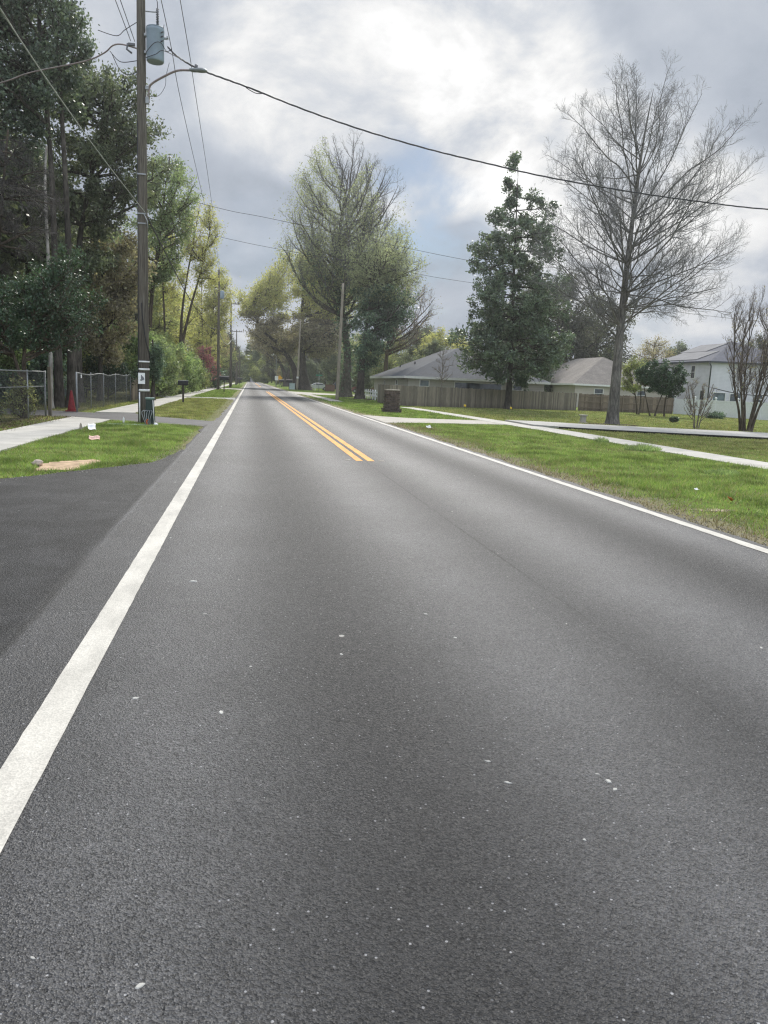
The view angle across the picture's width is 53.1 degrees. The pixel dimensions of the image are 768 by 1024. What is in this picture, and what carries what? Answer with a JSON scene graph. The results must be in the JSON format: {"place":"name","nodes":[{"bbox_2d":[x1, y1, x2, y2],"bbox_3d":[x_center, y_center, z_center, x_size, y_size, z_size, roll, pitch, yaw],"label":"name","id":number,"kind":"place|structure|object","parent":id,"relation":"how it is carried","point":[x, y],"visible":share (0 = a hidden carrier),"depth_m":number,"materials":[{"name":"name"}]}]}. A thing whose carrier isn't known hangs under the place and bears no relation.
{"place":"outdoors","nodes":[
{"label":"outdoors","id":0,"kind":"place"},
{"bbox_2d":[0,417,109,451],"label":"sidewalk","id":1,"kind":"structure","parent":0,"point":[9,438],"depth_m":20.12,"materials":[{"name":"concrete"}]},
{"bbox_2d":[0,394,163,428],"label":"lawn grass","id":2,"kind":"structure","parent":0,"point":[106,407],"depth_m":33.93,"materials":[{"name":"plant"}]},
{"bbox_2d":[0,449,184,647],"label":"side street","id":3,"kind":"structure","parent":0,"point":[54,526],"depth_m":8.27,"materials":[{"name":"asphalt"}]},
{"bbox_2d":[0,420,201,478],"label":"verge grass","id":4,"kind":"structure","parent":0,"point":[76,442],"depth_m":16.62,"materials":[{"name":"plant"}]},
{"bbox_2d":[1,408,210,426],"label":"driveway","id":5,"kind":"structure","parent":0,"point":[128,417],"depth_m":28.41,"materials":[{"name":"concrete"}]},
{"bbox_2d":[47,367,51,415],"bbox_3d":[-11.791,-4.233,27.121,0.110,1.750,0.110,1,10,-10],"label":"gate post","id":6,"kind":"object","parent":5,"relation":"on","point":[49,391],"visible":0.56,"depth_m":27.07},
{"bbox_2d":[1,397,232,478],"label":"grass","id":7,"kind":"structure","parent":0,"point":[126,437],"depth_m":19.08,"materials":[{"name":"plant"}]},
{"bbox_2d":[95,397,186,412],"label":"sidewalk","id":8,"kind":"structure","parent":0,"point":[132,408],"depth_m":36.52,"materials":[{"name":"concrete"}]},
{"bbox_2d":[135,397,227,420],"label":"verge grass","id":9,"kind":"structure","parent":0,"point":[200,407],"depth_m":38.16,"materials":[{"name":"plant"}]},
{"bbox_2d":[191,385,242,397],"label":"verge grass","id":10,"kind":"structure","parent":0,"point":[221,393],"depth_m":78.37,"materials":[{"name":"plant"}]},
{"bbox_2d":[0,382,767,1023],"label":"road","id":11,"kind":"structure","parent":0,"point":[310,824],"depth_m":3.34,"materials":[{"name":"asphalt"}]},
{"bbox_2d":[0,384,246,852],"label":"white edge line","id":12,"kind":"object","parent":11,"relation":"on","point":[23,767],"visible":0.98,"depth_m":3.95,"materials":[{"name":"paint"}]},
{"bbox_2d":[255,383,362,460],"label":"yellow centre line","id":13,"kind":"object","parent":11,"relation":"on","point":[349,453],"visible":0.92,"depth_m":22.48,"materials":[{"name":"paint"}]},
{"bbox_2d":[257,384,373,460],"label":"yellow centre line","id":14,"kind":"object","parent":11,"relation":"on","point":[361,454],"visible":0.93,"depth_m":22.58,"materials":[{"name":"paint"}]},
{"bbox_2d":[30,505,761,988],"bbox_3d":[-1.021,0.177,8.398,9.117,0.010,12.891,1,10,-10],"label":"debris","id":15,"kind":"object","parent":11,"relation":"on","point":[140,985],"visible":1,"depth_m":3.20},
{"bbox_2d":[262,383,767,552],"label":"white edge line","id":16,"kind":"object","parent":11,"relation":"on","point":[749,545],"visible":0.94,"depth_m":11.61,"materials":[{"name":"paint"}]},
{"bbox_2d":[0,381,767,545],"bbox_3d":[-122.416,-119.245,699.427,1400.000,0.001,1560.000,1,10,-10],"label":"ground","id":17,"kind":"structure","parent":0,"point":[273,384],"depth_m":18.87,"materials":[{"name":"plant"}]},
{"bbox_2d":[0,104,34,251],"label":"evergreen tree","id":18,"kind":"object","parent":17,"relation":"on","point":[10,209],"visible":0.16,"depth_m":39.54,"materials":[{"name":"green plant"}]},
{"bbox_2d":[0,325,35,408],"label":"shrub","id":19,"kind":"object","parent":17,"relation":"on","point":[8,363],"visible":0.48,"depth_m":27.98,"materials":[{"name":"green plant"}]},
{"bbox_2d":[2,375,40,417],"bbox_3d":[-11.898,-3.743,25.289,1.136,1.535,1.432,1,10,-10],"label":"shrub","id":20,"kind":"object","parent":17,"relation":"on","point":[23,396],"visible":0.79,"depth_m":25.14,"materials":[{"name":"green plant"}]},
{"bbox_2d":[0,369,46,422],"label":"chain link fence","id":21,"kind":"object","parent":17,"relation":"on","point":[28,386],"visible":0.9,"depth_m":24.69,"materials":[{"name":"metal"}]},
{"bbox_2d":[0,129,66,282],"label":"evergreen tree","id":22,"kind":"object","parent":17,"relation":"on","point":[10,183],"visible":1,"depth_m":27.76,"materials":[{"name":"green plant"}]},
{"bbox_2d":[0,319,66,403],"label":"undergrowth bush","id":23,"kind":"object","parent":17,"relation":"on","point":[40,362],"visible":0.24,"depth_m":34.92,"materials":[{"name":"green plant"}]},
{"bbox_2d":[0,415,75,430],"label":"leaf litter","id":24,"kind":"object","parent":17,"relation":"on","point":[28,420],"visible":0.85,"depth_m":23.73,"materials":[{"name":"brown plant"}]},
{"bbox_2d":[0,0,90,182],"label":"tall oak","id":25,"kind":"object","parent":17,"relation":"on","point":[6,115],"visible":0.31,"depth_m":32.02,"materials":[{"name":"green plant"}]},
{"bbox_2d":[37,145,56,407],"bbox_3d":[-13.954,-9.615,32.102,0.834,10.705,0.415,-1,10,-19],"label":"dead tree","id":26,"kind":"object","parent":17,"relation":"on","point":[50,357],"visible":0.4,"depth_m":31.87,"materials":[{"name":"brown wood"}]},
{"bbox_2d":[0,0,99,407],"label":"twin trunk tree","id":27,"kind":"object","parent":17,"relation":"on","point":[47,54],"visible":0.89,"depth_m":31.51,"materials":[{"name":"green plant"}]},
{"bbox_2d":[0,119,104,395],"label":"evergreen tree","id":28,"kind":"object","parent":17,"relation":"on","point":[9,254],"visible":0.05,"depth_m":43.88,"materials":[{"name":"green plant"}]},
{"bbox_2d":[0,242,110,417],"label":"glossy tree","id":29,"kind":"object","parent":17,"relation":"on","point":[50,319],"visible":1,"depth_m":25.18,"materials":[{"name":"green plant"}]},
{"bbox_2d":[36,459,99,470],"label":"bare sand","id":30,"kind":"structure","parent":17,"relation":"on","point":[61,465],"depth_m":13.27,"materials":[{"name":"sand"}]},
{"bbox_2d":[31,210,137,360],"bbox_3d":[-22.629,-16.125,57.483,11.064,14.746,9.332,11,13,41],"label":"mossy tree","id":31,"kind":"object","parent":17,"relation":"on","point":[112,239],"depth_m":55.65,"materials":[{"name":"green plant"}]},
{"bbox_2d":[7,48,181,401],"bbox_3d":[-15.341,-14.316,40.071,8.140,17.470,7.165,11,12,41],"label":"dark oak","id":32,"kind":"object","parent":17,"relation":"on","point":[119,139],"visible":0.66,"depth_m":38.69,"materials":[{"name":"green plant"}]},
{"bbox_2d":[62,327,134,396],"bbox_3d":[-18.578,-9.631,48.563,5.346,4.978,4.271,1,10,-10],"label":"undergrowth bush","id":33,"kind":"object","parent":17,"relation":"on","point":[87,369],"visible":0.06,"depth_m":48.83,"materials":[{"name":"green plant"}]},
{"bbox_2d":[75,372,130,411],"bbox_3d":[-13.648,-5.984,38.181,0.068,1.790,16.070,1,10,-11],"label":"chain link fence","id":34,"kind":"object","parent":17,"relation":"on","point":[103,388],"visible":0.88,"depth_m":35.88,"materials":[{"name":"metal"}]},
{"bbox_2d":[82,353,137,399],"bbox_3d":[-16.174,-8.241,45.767,3.415,3.356,2.844,-6,12,-41],"label":"shrub","id":35,"kind":"object","parent":17,"relation":"on","point":[106,370],"visible":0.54,"depth_m":45.24,"materials":[{"name":"green plant"}]},
{"bbox_2d":[59,226,162,400],"bbox_3d":[-15.739,-10.963,43.292,5.556,9.780,5.338,-4,11,-32],"label":"brown tree","id":36,"kind":"object","parent":17,"relation":"on","point":[119,289],"visible":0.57,"depth_m":42.50,"materials":[{"name":"green plant"}]},
{"bbox_2d":[108,319,170,393],"bbox_3d":[-16.717,-10.421,52.230,4.471,5.503,5.743,1,10,-10],"label":"hedge bush","id":37,"kind":"object","parent":17,"relation":"on","point":[133,345],"visible":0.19,"depth_m":50.98,"materials":[{"name":"green plant"}]},
{"bbox_2d":[136,0,149,421],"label":"utility pole","id":38,"kind":"object","parent":17,"relation":"on","point":[143,325],"visible":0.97,"depth_m":24.79,"materials":[{"name":"brown wood"}]},
{"bbox_2d":[0,43,136,83],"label":"house cable","id":39,"kind":"object","parent":38,"relation":"attached to","point":[109,48],"visible":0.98,"depth_m":24.80,"materials":[{"name":"metal"}]},
{"bbox_2d":[0,8,144,211],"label":"guy cable","id":40,"kind":"object","parent":38,"relation":"attached to","point":[2,12],"visible":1,"depth_m":16.14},
{"bbox_2d":[144,9,167,65],"bbox_3d":[-7.117,-14.872,24.033,0.725,1.520,0.574,1,10,-10],"label":"pole transformer","id":41,"kind":"object","parent":38,"relation":"attached to","point":[153,33],"visible":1,"depth_m":23.88,"materials":[{"name":"paint"}]},
{"bbox_2d":[167,46,767,209],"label":"service cable","id":42,"kind":"object","parent":41,"relation":"attached to","point":[460,156],"visible":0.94,"depth_m":27.98,"materials":[{"name":"rubber"}]},
{"bbox_2d":[145,64,206,104],"bbox_3d":[-6.441,-13.197,23.690,2.507,0.870,0.250,7,10,26],"label":"street light","id":43,"kind":"object","parent":38,"relation":"attached to","point":[196,69],"visible":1,"depth_m":23.73,"materials":[{"name":"metal"}]},
{"bbox_2d":[142,397,154,424],"bbox_3d":[-7.525,-3.214,24.588,0.403,0.898,0.319,2,9,-2],"label":"cable pedestal","id":44,"kind":"object","parent":17,"relation":"on","point":[149,413],"visible":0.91,"depth_m":24.54,"materials":[{"name":"green plastic"}]},
{"bbox_2d":[126,328,182,396],"bbox_3d":[-17.060,-11.128,57.494,4.463,5.153,6.017,1,10,-10],"label":"hedge bush","id":45,"kind":"object","parent":17,"relation":"on","point":[172,371],"visible":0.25,"depth_m":57.25,"materials":[{"name":"green plant"}]},
{"bbox_2d":[127,269,184,350],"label":"leafy tree","id":46,"kind":"object","parent":17,"relation":"on","point":[156,301],"visible":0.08,"depth_m":82.08,"materials":[{"name":"green plant"}]},
{"bbox_2d":[149,340,166,399],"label":"conical shrub","id":47,"kind":"object","parent":17,"relation":"on","point":[156,367],"visible":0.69,"depth_m":47.72,"materials":[{"name":"green plant"}]},
{"bbox_2d":[109,146,211,333],"bbox_3d":[-16.275,-17.227,56.006,7.299,17.943,5.979,1,10,-10],"label":"green tree","id":48,"kind":"object","parent":17,"relation":"on","point":[163,217],"visible":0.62,"depth_m":55.15,"materials":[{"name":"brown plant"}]},
{"bbox_2d":[152,325,187,394],"bbox_3d":[-18.367,-12.636,63.531,4.348,6.046,5.580,1,10,-10],"label":"hedge bush","id":49,"kind":"object","parent":17,"relation":"on","point":[168,337],"visible":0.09,"depth_m":63.15,"materials":[{"name":"green plant"}]},
{"bbox_2d":[152,285,198,352],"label":"spring tree","id":50,"kind":"object","parent":17,"relation":"on","point":[174,307],"visible":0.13,"depth_m":91.73,"materials":[{"name":"green plant"}]},
{"bbox_2d":[158,279,205,347],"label":"spring tree","id":51,"kind":"object","parent":17,"relation":"on","point":[191,319],"visible":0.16,"depth_m":101.50,"materials":[{"name":"green plant"}]},
{"bbox_2d":[167,341,202,393],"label":"hedge bush","id":52,"kind":"object","parent":17,"relation":"on","point":[191,377],"visible":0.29,"depth_m":70.18,"materials":[{"name":"green plant"}]},
{"bbox_2d":[148,195,227,393],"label":"budding tree","id":53,"kind":"object","parent":17,"relation":"on","point":[202,270],"visible":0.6,"depth_m":70.17,"materials":[{"name":"green plant"}]},
{"bbox_2d":[183,344,207,391],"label":"hedge bush","id":54,"kind":"object","parent":17,"relation":"on","point":[197,364],"visible":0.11,"depth_m":78.71,"materials":[{"name":"green plant"}]},
{"bbox_2d":[184,309,228,368],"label":"spring tree","id":55,"kind":"object","parent":17,"relation":"on","point":[214,354],"visible":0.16,"depth_m":131.41,"materials":[{"name":"green plant"}]},
{"bbox_2d":[196,346,220,388],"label":"flowering shrub","id":56,"kind":"object","parent":17,"relation":"on","point":[205,357],"visible":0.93,"depth_m":107.22,"materials":[{"name":"brown plant"}]},
{"bbox_2d":[184,265,241,387],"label":"budding tree","id":57,"kind":"object","parent":17,"relation":"on","point":[209,305],"visible":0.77,"depth_m":115.13,"materials":[{"name":"green plant"}]},
{"bbox_2d":[189,333,237,371],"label":"leafy tree","id":58,"kind":"object","parent":17,"relation":"on","point":[226,360],"visible":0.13,"depth_m":168.03,"materials":[{"name":"green plant"}]},
{"bbox_2d":[202,365,227,388],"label":"shrub","id":59,"kind":"object","parent":17,"relation":"on","point":[214,381],"visible":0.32,"depth_m":111.25,"materials":[{"name":"green plant"}]},
{"bbox_2d":[216,269,223,389],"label":"utility pole","id":60,"kind":"object","parent":17,"relation":"on","point":[220,294],"visible":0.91,"depth_m":100.01,"materials":[{"name":"brown wood"}]},
{"bbox_2d":[224,302,238,386],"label":"utility pole","id":61,"kind":"object","parent":17,"relation":"on","point":[230,374],"visible":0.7,"depth_m":134.59,"materials":[{"name":"brown wood"}]},
{"bbox_2d":[226,341,247,382],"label":"evergreen tree","id":62,"kind":"object","parent":17,"relation":"on","point":[241,372],"visible":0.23,"depth_m":287.55,"materials":[{"name":"green plant"}]},
{"bbox_2d":[260,355,280,383],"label":"mossy tree","id":63,"kind":"object","parent":17,"relation":"on","point":[271,374],"visible":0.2,"depth_m":295.18,"materials":[{"name":"green plant"}]},
{"bbox_2d":[247,325,312,385],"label":"live oak","id":64,"kind":"object","parent":17,"relation":"on","point":[273,358],"visible":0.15,"depth_m":218.89,"materials":[{"name":"green plant"}]},
{"bbox_2d":[233,247,358,389],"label":"live oak","id":65,"kind":"object","parent":17,"relation":"on","point":[320,340],"visible":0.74,"depth_m":142.53,"materials":[{"name":"green plant"}]},
{"bbox_2d":[306,357,323,384],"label":"evergreen tree","id":66,"kind":"object","parent":17,"relation":"on","point":[313,369],"visible":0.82,"depth_m":191.98,"materials":[{"name":"green plant"}]},
{"bbox_2d":[319,352,343,384],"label":"evergreen tree","id":67,"kind":"object","parent":17,"relation":"on","point":[331,375],"visible":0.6,"depth_m":174.98,"materials":[{"name":"green plant"}]},
{"bbox_2d":[335,283,343,399],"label":"utility pole","id":68,"kind":"object","parent":17,"relation":"on","point":[339,352],"visible":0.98,"depth_m":71.21,"materials":[{"name":"grey wood"}]},
{"bbox_2d":[269,130,418,397],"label":"tall ivy tree","id":69,"kind":"object","parent":17,"relation":"on","point":[323,273],"visible":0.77,"depth_m":85.07,"materials":[{"name":"green plant"}]},
{"bbox_2d":[351,356,373,390],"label":"evergreen tree","id":70,"kind":"object","parent":17,"relation":"on","point":[368,382],"visible":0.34,"depth_m":116.92,"materials":[{"name":"green plant"}]},
{"bbox_2d":[277,386,471,419],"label":"verge grass","id":71,"kind":"structure","parent":17,"relation":"on","point":[368,405],"depth_m":50.27,"materials":[{"name":"plant"}]},
{"bbox_2d":[354,340,399,387],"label":"leafy tree","id":72,"kind":"object","parent":17,"relation":"on","point":[391,362],"visible":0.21,"depth_m":126.72,"materials":[{"name":"green plant"}]},
{"bbox_2d":[342,219,432,398],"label":"ivy tree","id":73,"kind":"object","parent":17,"relation":"on","point":[380,296],"visible":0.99,"depth_m":79.09,"materials":[{"name":"green plant"}]},
{"bbox_2d":[381,389,401,412],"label":"brick mailbox pillar","id":74,"kind":"structure","parent":17,"relation":"on","point":[391,400],"depth_m":45.72,"materials":[{"name":"brown brick"}]},
{"bbox_2d":[382,335,415,366],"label":"leafy tree","id":75,"kind":"object","parent":17,"relation":"on","point":[400,356],"visible":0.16,"depth_m":168.58,"materials":[{"name":"green plant"}]},
{"bbox_2d":[369,272,442,370],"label":"bare tree","id":76,"kind":"object","parent":17,"relation":"on","point":[400,340],"visible":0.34,"depth_m":99.70,"materials":[{"name":"brown plant"}]},
{"bbox_2d":[397,325,428,363],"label":"evergreen tree","id":77,"kind":"object","parent":17,"relation":"on","point":[406,358],"visible":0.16,"depth_m":134.80,"materials":[{"name":"green plant"}]},
{"bbox_2d":[408,336,445,362],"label":"evergreen tree","id":78,"kind":"object","parent":17,"relation":"on","point":[432,348],"visible":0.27,"depth_m":107.70,"materials":[{"name":"green plant"}]},
{"bbox_2d":[363,415,503,424],"bbox_3d":[2.429,-4.368,37.001,6.110,0.072,7.500,1,10,-10],"label":"driveway apron","id":79,"kind":"object","parent":17,"relation":"on","point":[403,420],"visible":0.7,"depth_m":36.52,"materials":[{"name":"concrete"}]},
{"bbox_2d":[413,327,462,358],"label":"spring tree","id":80,"kind":"object","parent":17,"relation":"on","point":[432,335],"visible":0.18,"depth_m":116.23,"materials":[{"name":"green plant"}]},
{"bbox_2d":[434,350,453,407],"bbox_3d":[4.647,-10.691,61.655,1.770,4.800,1.567,-5,12,-38],"label":"sapling","id":81,"kind":"object","parent":17,"relation":"on","point":[439,369],"visible":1,"depth_m":61.47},
{"bbox_2d":[389,385,576,410],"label":"privacy fence","id":82,"kind":"object","parent":17,"relation":"on","point":[458,397],"visible":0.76,"depth_m":66.10,"materials":[{"name":"wood"}]},
{"bbox_2d":[445,150,576,409],"bbox_3d":[10.881,-18.803,63.971,10.900,20.782,9.567,4,9,9],"label":"magnolia tree","id":83,"kind":"object","parent":17,"relation":"on","point":[491,329],"visible":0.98,"depth_m":62.83,"materials":[{"name":"green plant"}]},
{"bbox_2d":[500,284,567,365],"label":"mossy tree","id":84,"kind":"object","parent":17,"relation":"on","point":[557,320],"visible":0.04,"depth_m":111.99,"materials":[{"name":"green plant"}]},
{"bbox_2d":[520,267,613,364],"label":"mossy tree","id":85,"kind":"object","parent":17,"relation":"on","point":[581,331],"visible":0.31,"depth_m":114.58,"materials":[{"name":"green plant"}]},
{"bbox_2d":[568,291,639,365],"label":"mossy tree","id":86,"kind":"object","parent":17,"relation":"on","point":[607,337],"visible":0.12,"depth_m":121.03,"materials":[{"name":"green plant"}]},
{"bbox_2d":[578,393,673,413],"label":"wooden fence","id":87,"kind":"object","parent":17,"relation":"on","point":[592,402],"visible":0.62,"depth_m":74.13,"materials":[{"name":"wood"}]},
{"bbox_2d":[621,354,646,414],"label":"thin shrub","id":88,"kind":"object","parent":17,"relation":"on","point":[629,367],"visible":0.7,"depth_m":66.98,"materials":[{"name":"green plant"}]},
{"bbox_2d":[520,49,766,424],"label":"bare tree","id":89,"kind":"object","parent":17,"relation":"on","point":[624,290],"visible":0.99,"depth_m":39.28,"materials":[{"name":"grey plant"}]},
{"bbox_2d":[624,441,662,451],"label":"weed tuft","id":90,"kind":"object","parent":17,"relation":"on","point":[643,447],"visible":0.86,"depth_m":22.88,"materials":[{"name":"green plant"}]},
{"bbox_2d":[632,335,676,362],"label":"tan tree","id":91,"kind":"object","parent":17,"relation":"on","point":[653,353],"visible":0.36,"depth_m":150.61,"materials":[{"name":"brown plant"}]},
{"bbox_2d":[633,358,690,416],"bbox_3d":[22.438,-10.078,62.689,4.579,4.874,3.853,1,10,-10],"label":"camellia shrub","id":92,"kind":"object","parent":17,"relation":"on","point":[649,375],"visible":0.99,"depth_m":62.09,"materials":[{"name":"green plant"}]},
{"bbox_2d":[559,427,767,439],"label":"driveway edging","id":93,"kind":"object","parent":17,"relation":"on","point":[740,437],"visible":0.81,"depth_m":33.38,"materials":[{"name":"concrete"}]},
{"bbox_2d":[684,378,718,428],"bbox_3d":[16.653,-5.769,40.636,1.624,2.888,1.692,1,10,-10],"label":"bare shrub","id":94,"kind":"object","parent":17,"relation":"on","point":[691,406],"visible":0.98,"depth_m":40.66,"materials":[{"name":"plant"}]},
{"bbox_2d":[673,396,767,419],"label":"vinyl fence","id":95,"kind":"object","parent":17,"relation":"on","point":[729,408],"visible":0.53,"depth_m":70.34,"materials":[{"name":"white plastic"}]},
{"bbox_2d":[722,285,767,431],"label":"crape myrtle","id":96,"kind":"object","parent":17,"relation":"on","point":[740,371],"visible":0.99,"depth_m":39.77,"materials":[{"name":"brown plant"}]},
{"bbox_2d":[1,0,767,364],"label":"sky","id":97,"kind":"structure","parent":0,"point":[480,80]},
{"bbox_2d":[370,348,550,401],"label":"grey roof house","id":98,"kind":"structure","parent":0,"point":[421,372],"depth_m":71.54,"materials":[{"name":"beige"}]},
{"bbox_2d":[454,381,501,389],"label":"window","id":99,"kind":"structure","parent":98,"relation":"in","point":[475,385],"depth_m":70.93,"materials":[{"name":"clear glass"}]},
{"bbox_2d":[381,421,767,545],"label":"dry grass","id":100,"kind":"structure","parent":0,"point":[549,472],"depth_m":13.51,"materials":[{"name":"plant"}]},
{"bbox_2d":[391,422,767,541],"bbox_3d":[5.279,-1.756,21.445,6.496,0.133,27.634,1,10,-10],"label":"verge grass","id":101,"kind":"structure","parent":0,"point":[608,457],"depth_m":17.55,"materials":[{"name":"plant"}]},
{"bbox_2d":[401,407,767,468],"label":"sidewalk","id":102,"kind":"structure","parent":0,"point":[711,456],"depth_m":25.84,"materials":[{"name":"concrete"}]},
{"bbox_2d":[402,405,767,432],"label":"lawn grass","id":103,"kind":"structure","parent":0,"point":[711,424],"depth_m":51.26,"materials":[{"name":"plant"}]},
{"bbox_2d":[547,357,667,407],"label":"tan roof house","id":104,"kind":"structure","parent":0,"point":[587,375],"depth_m":93.94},
{"bbox_2d":[505,420,767,437],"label":"gravel driveway","id":105,"kind":"structure","parent":0,"point":[650,429],"depth_m":35.78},
{"bbox_2d":[554,428,767,461],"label":"lawn grass","id":106,"kind":"structure","parent":0,"point":[733,439],"depth_m":28.07,"materials":[{"name":"plant"}]},
{"bbox_2d":[650,342,767,407],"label":"white house","id":107,"kind":"structure","parent":0,"point":[703,364],"depth_m":91.23,"materials":[{"name":"paint"}]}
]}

